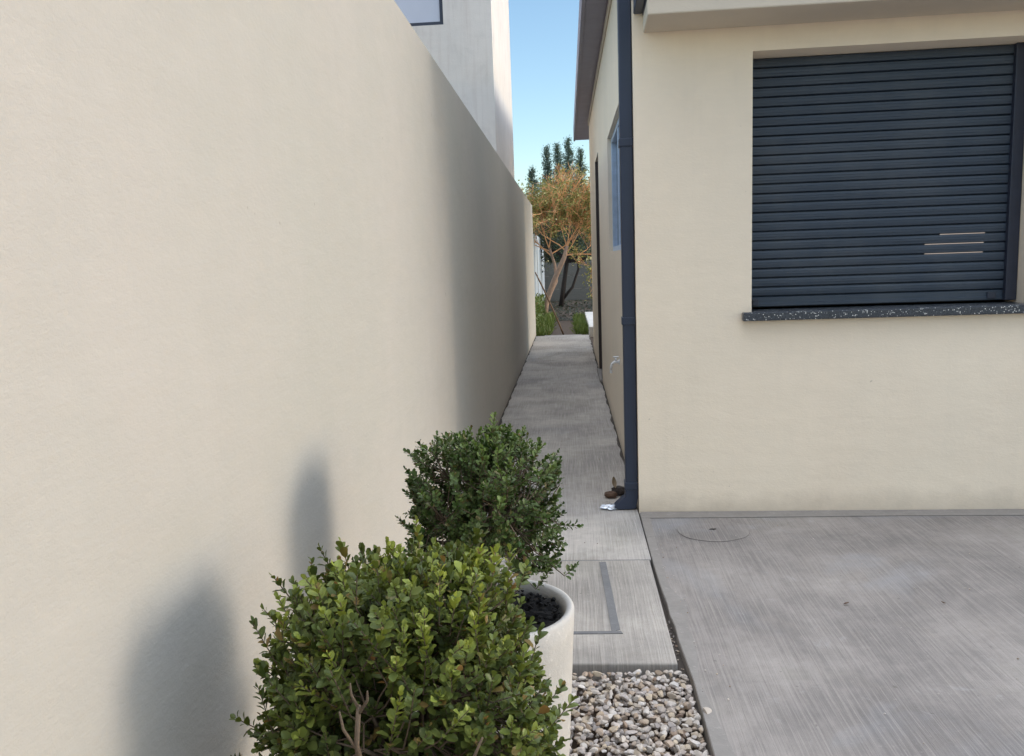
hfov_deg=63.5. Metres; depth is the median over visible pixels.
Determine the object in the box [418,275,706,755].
ground
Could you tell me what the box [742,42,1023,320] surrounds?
window
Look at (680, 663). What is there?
joint soil
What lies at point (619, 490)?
stone
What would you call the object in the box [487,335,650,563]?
path
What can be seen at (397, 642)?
box bush
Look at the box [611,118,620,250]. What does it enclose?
window
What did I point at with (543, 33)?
sky
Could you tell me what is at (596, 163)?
door
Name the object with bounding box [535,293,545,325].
weeds
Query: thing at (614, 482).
dry leaf
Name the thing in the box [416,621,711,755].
gravel
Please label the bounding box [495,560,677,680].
path end slab
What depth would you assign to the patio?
2.84 m
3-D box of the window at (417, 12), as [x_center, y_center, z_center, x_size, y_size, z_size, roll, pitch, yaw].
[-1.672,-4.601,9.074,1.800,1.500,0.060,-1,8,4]
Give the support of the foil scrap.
on the path at (559, 385)
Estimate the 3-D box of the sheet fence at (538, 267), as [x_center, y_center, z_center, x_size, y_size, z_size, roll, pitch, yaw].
[0.631,-2.688,21.256,0.070,2.080,13.032,-1,8,4]
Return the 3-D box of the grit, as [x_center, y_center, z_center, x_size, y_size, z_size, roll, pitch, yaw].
[1.042,0.524,5.317,2.216,0.007,7.126,-4,8,-13]
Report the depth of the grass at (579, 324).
15.90 m
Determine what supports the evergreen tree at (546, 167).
on the ground at (566, 325)
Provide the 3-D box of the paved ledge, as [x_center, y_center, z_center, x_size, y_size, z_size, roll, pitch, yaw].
[2.124,-1.111,16.453,1.265,0.190,4.100,-1,8,4]
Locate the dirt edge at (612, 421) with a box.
[444,335,624,554]
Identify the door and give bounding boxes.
[595,153,602,378]
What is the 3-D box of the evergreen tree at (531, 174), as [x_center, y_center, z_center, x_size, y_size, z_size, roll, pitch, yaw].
[0.642,-5.050,28.821,1.991,4.649,2.374,-1,8,4]
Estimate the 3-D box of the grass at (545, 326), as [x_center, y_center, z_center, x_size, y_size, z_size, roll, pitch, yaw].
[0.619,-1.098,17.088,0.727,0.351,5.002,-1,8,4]
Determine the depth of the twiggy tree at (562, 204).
19.27 m
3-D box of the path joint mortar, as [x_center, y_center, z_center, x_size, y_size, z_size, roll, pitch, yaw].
[0.116,0.858,3.261,0.920,0.025,0.744,-1,8,4]
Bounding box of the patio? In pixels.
[639,513,1023,755]
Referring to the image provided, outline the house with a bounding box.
[573,0,1023,516]
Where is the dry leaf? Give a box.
[612,477,616,487]
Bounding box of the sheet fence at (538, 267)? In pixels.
[533,233,544,300]
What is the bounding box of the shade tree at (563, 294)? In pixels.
[533,204,591,306]
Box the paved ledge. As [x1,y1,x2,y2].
[585,312,592,336]
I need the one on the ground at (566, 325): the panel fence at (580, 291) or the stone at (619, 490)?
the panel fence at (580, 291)
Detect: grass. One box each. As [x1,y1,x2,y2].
[536,311,558,335]
[569,312,588,334]
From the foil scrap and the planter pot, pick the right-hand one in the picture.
the foil scrap
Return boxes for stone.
[604,491,617,497]
[611,486,624,495]
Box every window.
[394,0,442,25]
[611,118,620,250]
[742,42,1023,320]
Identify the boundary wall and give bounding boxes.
[0,0,535,755]
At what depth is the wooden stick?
14.63 m
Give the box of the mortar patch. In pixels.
[677,520,749,541]
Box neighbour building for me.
[394,0,514,178]
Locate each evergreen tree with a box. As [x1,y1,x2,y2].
[525,166,554,262]
[536,143,580,262]
[545,136,591,288]
[545,142,587,262]
[573,145,591,261]
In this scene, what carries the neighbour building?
on the ground at (566, 325)
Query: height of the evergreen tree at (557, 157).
5.419 m
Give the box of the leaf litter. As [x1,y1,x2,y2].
[548,299,592,321]
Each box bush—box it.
[229,515,578,755]
[395,411,583,612]
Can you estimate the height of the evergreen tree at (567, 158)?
5.576 m
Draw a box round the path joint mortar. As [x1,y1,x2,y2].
[502,559,649,634]
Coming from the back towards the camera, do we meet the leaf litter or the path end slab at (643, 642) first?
the leaf litter
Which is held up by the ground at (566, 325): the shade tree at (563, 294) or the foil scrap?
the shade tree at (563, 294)
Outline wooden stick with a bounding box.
[535,272,563,334]
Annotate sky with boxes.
[508,0,590,261]
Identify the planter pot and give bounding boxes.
[457,578,573,755]
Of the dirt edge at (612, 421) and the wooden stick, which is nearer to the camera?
the dirt edge at (612, 421)
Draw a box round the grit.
[554,424,1020,743]
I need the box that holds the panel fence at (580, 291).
[545,262,592,300]
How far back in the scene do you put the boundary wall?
1.38 m
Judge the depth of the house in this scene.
4.06 m
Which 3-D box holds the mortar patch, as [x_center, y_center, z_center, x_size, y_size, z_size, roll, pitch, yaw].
[0.958,0.723,3.934,0.340,0.004,0.323,-1,8,4]
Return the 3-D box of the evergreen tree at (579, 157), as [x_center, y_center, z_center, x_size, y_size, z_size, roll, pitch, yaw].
[2.482,-5.522,29.347,1.880,5.307,2.155,1,9,22]
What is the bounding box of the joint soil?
[653,572,698,712]
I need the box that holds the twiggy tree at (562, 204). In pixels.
[518,162,592,312]
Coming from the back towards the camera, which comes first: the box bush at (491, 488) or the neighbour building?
the neighbour building
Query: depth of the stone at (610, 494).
4.51 m
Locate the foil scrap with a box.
[599,504,615,509]

